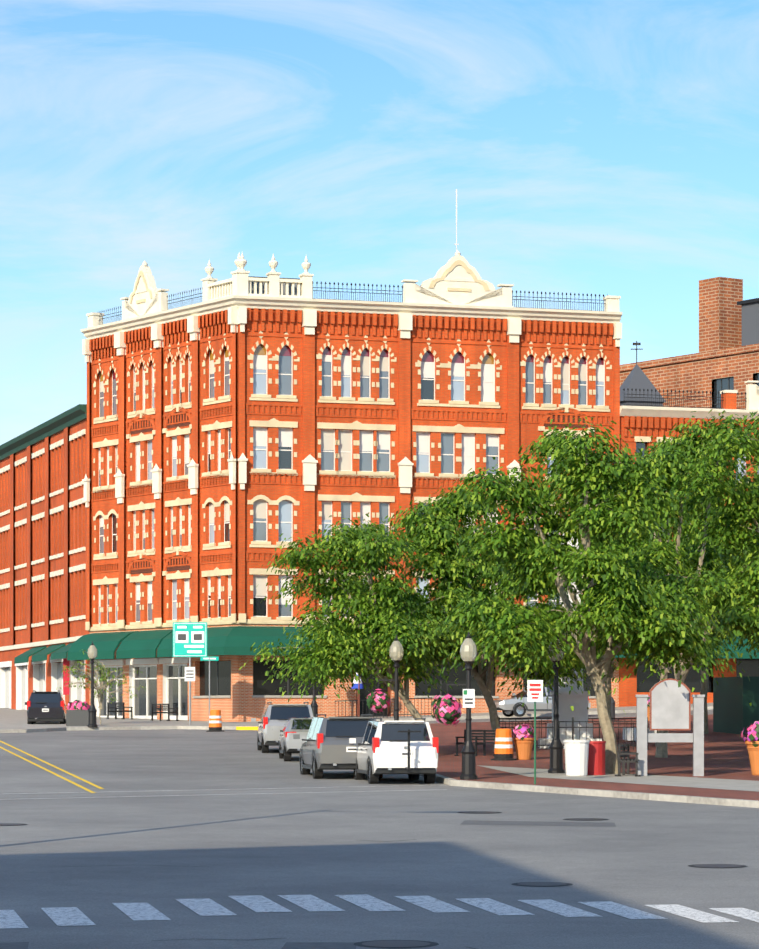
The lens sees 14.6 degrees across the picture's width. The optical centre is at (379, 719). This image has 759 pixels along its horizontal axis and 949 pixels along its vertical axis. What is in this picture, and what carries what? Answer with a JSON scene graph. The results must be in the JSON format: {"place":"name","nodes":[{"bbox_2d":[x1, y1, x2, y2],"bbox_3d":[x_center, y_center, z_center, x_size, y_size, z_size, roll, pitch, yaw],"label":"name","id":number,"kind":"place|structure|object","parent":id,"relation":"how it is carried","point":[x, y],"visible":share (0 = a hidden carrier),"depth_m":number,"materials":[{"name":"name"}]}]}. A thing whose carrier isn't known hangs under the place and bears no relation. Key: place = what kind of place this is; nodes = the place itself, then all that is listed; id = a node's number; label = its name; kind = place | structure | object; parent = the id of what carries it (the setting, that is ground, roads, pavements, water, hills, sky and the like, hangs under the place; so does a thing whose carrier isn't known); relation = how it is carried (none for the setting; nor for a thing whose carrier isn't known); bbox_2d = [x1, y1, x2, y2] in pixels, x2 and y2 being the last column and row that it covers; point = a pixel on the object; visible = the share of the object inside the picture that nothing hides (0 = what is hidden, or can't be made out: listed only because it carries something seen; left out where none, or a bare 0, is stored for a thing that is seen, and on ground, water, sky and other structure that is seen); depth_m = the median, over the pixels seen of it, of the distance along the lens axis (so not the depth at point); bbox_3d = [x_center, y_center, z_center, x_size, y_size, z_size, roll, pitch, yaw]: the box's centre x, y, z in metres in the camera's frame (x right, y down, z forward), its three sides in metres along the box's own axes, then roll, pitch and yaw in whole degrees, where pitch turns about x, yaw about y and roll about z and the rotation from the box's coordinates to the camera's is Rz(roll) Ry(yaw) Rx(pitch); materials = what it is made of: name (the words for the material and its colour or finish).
{"place":"outdoors","nodes":[
{"label":"outdoors","id":0,"kind":"place"},
{"bbox_2d":[0,703,712,729],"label":"sidewalk","id":1,"kind":"structure","parent":0,"point":[10,718],"depth_m":146.64,"materials":[{"name":"concrete"}]},
{"bbox_2d":[25,690,71,723],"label":"suv","id":2,"kind":"object","parent":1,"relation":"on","point":[46,706],"visible":0.88,"depth_m":142.87,"materials":[{"name":"grey"}]},
{"bbox_2d":[66,700,90,725],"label":"planter box","id":3,"kind":"object","parent":1,"relation":"on","point":[77,713],"visible":0.92,"depth_m":139.28,"materials":[{"name":"grey concrete"}]},
{"bbox_2d":[87,641,97,726],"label":"lamp","id":4,"kind":"object","parent":1,"relation":"on","point":[92,656],"visible":1,"depth_m":137.39,"materials":[{"name":"black metal"}]},
{"bbox_2d":[56,649,145,723],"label":"small tree","id":5,"kind":"object","parent":1,"relation":"on","point":[100,679],"depth_m":143.15,"materials":[{"name":"green plant"}]},
{"bbox_2d":[106,702,133,718],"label":"bench","id":6,"kind":"object","parent":1,"relation":"on","point":[114,705],"visible":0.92,"depth_m":154.06,"materials":[{"name":"black metal"}]},
{"bbox_2d":[150,704,178,720],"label":"bench","id":7,"kind":"object","parent":1,"relation":"on","point":[160,708],"visible":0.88,"depth_m":150.19,"materials":[{"name":"black metal"}]},
{"bbox_2d":[173,621,206,724],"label":"highway sign","id":8,"kind":"object","parent":1,"relation":"on","point":[189,639],"visible":0.85,"depth_m":141.91,"materials":[{"name":"green metal"}]},
{"bbox_2d":[310,644,317,716],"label":"lamp","id":9,"kind":"object","parent":1,"relation":"on","point":[314,706],"visible":0.25,"depth_m":144.77,"materials":[{"name":"black metal"}]},
{"bbox_2d":[351,673,363,715],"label":"patio umbrella","id":10,"kind":"object","parent":1,"relation":"on","point":[355,685],"visible":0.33,"depth_m":146.41,"materials":[{"name":"blue fabric"}]},
{"bbox_2d":[358,677,359,716],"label":"pole","id":11,"kind":"object","parent":1,"relation":"on","point":[358,699],"visible":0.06,"depth_m":145.75,"materials":[{"name":"metal"}]},
{"bbox_2d":[335,697,431,717],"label":"patio fence","id":12,"kind":"object","parent":1,"relation":"on","point":[383,715],"visible":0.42,"depth_m":146.69,"materials":[{"name":"black metal"}]},
{"bbox_2d":[0,709,758,948],"bbox_3d":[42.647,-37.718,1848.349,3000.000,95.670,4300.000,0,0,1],"label":"ground","id":13,"kind":"structure","parent":0,"point":[290,835],"depth_m":52.42,"materials":[{"name":"grey asphalt"}]},
{"bbox_2d":[0,404,88,709],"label":"neighbour building","id":14,"kind":"structure","parent":13,"relation":"on","point":[43,558],"depth_m":172.18,"materials":[{"name":"brick"}]},
{"bbox_2d":[200,656,218,715],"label":"street sign","id":15,"kind":"object","parent":13,"relation":"on","point":[209,658],"visible":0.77,"depth_m":137.44,"materials":[{"name":"grey"}]},
{"bbox_2d":[206,710,223,731],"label":"barrel","id":16,"kind":"object","parent":13,"relation":"on","point":[215,722],"visible":0.9,"depth_m":134.72,"materials":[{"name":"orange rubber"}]},
{"bbox_2d":[236,727,257,729],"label":"yellow kerb","id":17,"kind":"structure","parent":13,"relation":"on","point":[246,728],"depth_m":136.62,"materials":[{"name":"yellow paint"}]},
{"bbox_2d":[251,702,313,752],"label":"suv","id":18,"kind":"object","parent":13,"relation":"on","point":[278,715],"visible":0.56,"depth_m":105.27,"materials":[{"name":"silver metal"}]},
{"bbox_2d":[272,717,312,760],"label":"car","id":19,"kind":"object","parent":13,"relation":"on","point":[289,745],"visible":0.44,"depth_m":97.46,"materials":[{"name":"silver metal"}]},
{"bbox_2d":[293,714,382,778],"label":"suv","id":20,"kind":"object","parent":13,"relation":"on","point":[326,745],"visible":0.58,"depth_m":83.33,"materials":[{"name":"grey"}]},
{"bbox_2d":[67,189,629,721],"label":"building","id":21,"kind":"structure","parent":13,"relation":"on","point":[239,421],"depth_m":150.12,"materials":[{"name":"brick"}]},
{"bbox_2d":[0,706,712,732],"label":"sidewalk kerb","id":22,"kind":"structure","parent":13,"relation":"on","point":[207,727],"depth_m":138.68,"materials":[{"name":"concrete"}]},
{"bbox_2d":[239,512,482,721],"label":"tree","id":23,"kind":"object","parent":13,"relation":"on","point":[333,660],"depth_m":96.64,"materials":[{"name":"green plant"}]},
{"bbox_2d":[0,741,758,948],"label":"road markings","id":24,"kind":"object","parent":13,"relation":"on","point":[67,916],"visible":1,"depth_m":41.00,"materials":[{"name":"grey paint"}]},
{"bbox_2d":[349,718,438,783],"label":"suv","id":25,"kind":"object","parent":13,"relation":"on","point":[409,748],"visible":0.98,"depth_m":80.01,"materials":[{"name":"painted metal"},{"name":"glass"},{"name":"rubber"}]},
{"bbox_2d":[301,477,625,750],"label":"tree","id":26,"kind":"object","parent":13,"relation":"on","point":[444,527],"depth_m":101.41,"materials":[{"name":"green plant"}]},
{"bbox_2d":[494,687,590,716],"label":"car","id":27,"kind":"object","parent":13,"relation":"on","point":[510,706],"visible":0.52,"depth_m":143.25,"materials":[{"name":"silver metal"}]},
{"bbox_2d":[406,416,750,773],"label":"tree","id":28,"kind":"object","parent":13,"relation":"on","point":[657,627],"depth_m":82.57,"materials":[{"name":"green plant"}]},
{"bbox_2d":[420,717,758,807],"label":"curb","id":29,"kind":"structure","parent":13,"relation":"on","point":[616,794],"depth_m":73.28,"materials":[{"name":"concrete"}]},
{"bbox_2d":[528,470,733,720],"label":"tree","id":30,"kind":"object","parent":13,"relation":"on","point":[584,581],"depth_m":116.55,"materials":[{"name":"green plant"}]},
{"bbox_2d":[579,436,756,745],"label":"tree","id":31,"kind":"object","parent":13,"relation":"on","point":[730,551],"depth_m":107.59,"materials":[{"name":"green plant"}]},
{"bbox_2d":[591,409,758,757],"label":"tree","id":32,"kind":"object","parent":13,"relation":"on","point":[684,449],"depth_m":95.66,"materials":[{"name":"green plant"}]},
{"bbox_2d":[619,380,758,706],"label":"block building","id":33,"kind":"structure","parent":13,"relation":"on","point":[644,423],"depth_m":153.76,"materials":[{"name":"brick"}]},
{"bbox_2d":[620,341,664,442],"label":"turret roof","id":34,"kind":"structure","parent":33,"relation":"on","point":[637,378],"depth_m":169.72,"materials":[{"name":"grey metal"}]},
{"bbox_2d":[620,277,758,409],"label":"back building","id":35,"kind":"structure","parent":13,"relation":"on","point":[726,357],"depth_m":180.16,"materials":[{"name":"brown brick"}]},
{"bbox_2d":[647,412,758,671],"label":"tree","id":36,"kind":"object","parent":13,"relation":"on","point":[739,621],"depth_m":90.87,"materials":[{"name":"green plant"}]},
{"bbox_2d":[713,677,758,734],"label":"green enclosure","id":37,"kind":"object","parent":13,"relation":"on","point":[734,712],"visible":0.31,"depth_m":120.38,"materials":[{"name":"green"}]},
{"bbox_2d":[0,0,758,444],"label":"sky","id":38,"kind":"structure","parent":0,"point":[606,147],"materials":[{"name":"blue"}]},
{"bbox_2d":[429,714,758,800],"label":"plaza paving","id":39,"kind":"structure","parent":0,"point":[726,755],"depth_m":92.21,"materials":[{"name":"red brick"}]},
{"bbox_2d":[366,634,403,719],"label":"lamp","id":40,"kind":"object","parent":39,"relation":"on","point":[378,701],"visible":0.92,"depth_m":93.73,"materials":[{"name":"black metal"}]},
{"bbox_2d":[431,631,477,779],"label":"lamp","id":41,"kind":"object","parent":39,"relation":"on","point":[446,709],"visible":0.98,"depth_m":79.68,"materials":[{"name":"black metal"}]},
{"bbox_2d":[454,730,495,756],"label":"bench","id":42,"kind":"object","parent":39,"relation":"on","point":[476,737],"visible":0.56,"depth_m":98.36,"materials":[{"name":"black metal"}]},
{"bbox_2d":[491,729,516,760],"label":"barrel","id":43,"kind":"object","parent":39,"relation":"on","point":[503,749],"visible":0.9,"depth_m":94.03,"materials":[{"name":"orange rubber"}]},
{"bbox_2d":[512,723,533,759],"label":"planter","id":44,"kind":"object","parent":39,"relation":"on","point":[523,738],"visible":0.96,"depth_m":94.53,"materials":[{"name":"ceramic"}]},
{"bbox_2d":[527,679,542,783],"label":"no parking sign","id":45,"kind":"object","parent":39,"relation":"on","point":[534,690],"visible":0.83,"depth_m":76.69,"materials":[{"name":"white metal"}]},
{"bbox_2d":[538,534,601,748],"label":"obelisk","id":46,"kind":"object","parent":39,"relation":"on","point":[576,698],"visible":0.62,"depth_m":106.07,"materials":[{"name":"stone"}]},
{"bbox_2d":[498,716,647,749],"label":"fence","id":47,"kind":"object","parent":39,"relation":"on","point":[572,727],"visible":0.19,"depth_m":104.11,"materials":[{"name":"black metal"}]},
{"bbox_2d":[611,697,615,720],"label":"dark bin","id":48,"kind":"object","parent":39,"relation":"on","point":[613,702],"visible":0.23,"depth_m":134.93,"materials":[{"name":"grey"}]},
{"bbox_2d":[477,765,758,791],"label":"sidewalk","id":49,"kind":"structure","parent":39,"relation":"on","point":[726,784],"depth_m":79.52,"materials":[{"name":"concrete"}]},
{"bbox_2d":[548,635,564,772],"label":"lamp","id":50,"kind":"object","parent":49,"relation":"on","point":[556,747],"visible":0.75,"depth_m":83.75,"materials":[{"name":"black metal"}]},
{"bbox_2d":[563,740,589,775],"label":"white bin","id":51,"kind":"object","parent":49,"relation":"on","point":[576,757],"visible":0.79,"depth_m":81.76,"materials":[{"name":"white plastic"}]},
{"bbox_2d":[588,741,605,774],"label":"red bin","id":52,"kind":"object","parent":49,"relation":"on","point":[596,760],"visible":0.52,"depth_m":82.40,"materials":[{"name":"red plastic"}]},
{"bbox_2d":[615,744,640,776],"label":"chair","id":53,"kind":"object","parent":49,"relation":"on","point":[623,753],"visible":0.77,"depth_m":81.55,"materials":[{"name":"black metal"}]},
{"bbox_2d":[635,678,704,775],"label":"info board","id":54,"kind":"object","parent":49,"relation":"on","point":[670,704],"visible":0.96,"depth_m":81.91,"materials":[{"name":"grey wood"}]},
{"bbox_2d":[623,728,656,741],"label":"granite bench","id":55,"kind":"object","parent":39,"relation":"on","point":[629,733],"visible":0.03,"depth_m":114.55,"materials":[{"name":"grey stone"}]},
{"bbox_2d":[647,696,649,720],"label":"planter","id":56,"kind":"object","parent":39,"relation":"on","point":[648,706],"visible":0.12,"depth_m":134.30,"materials":[{"name":"ceramic"}]},
{"bbox_2d":[714,456,758,658],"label":"tree","id":57,"kind":"object","parent":39,"relation":"on","point":[726,564],"visible":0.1,"depth_m":110.18,"materials":[{"name":"green plant"}]},
{"bbox_2d":[741,721,758,774],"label":"planter","id":58,"kind":"object","parent":39,"relation":"on","point":[751,738],"visible":0.98,"depth_m":82.33,"materials":[{"name":"ceramic"}]},
{"bbox_2d":[640,437,756,733],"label":"tree","id":59,"kind":"object","parent":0,"point":[704,688],"depth_m":120.42,"materials":[{"name":"green plant"}]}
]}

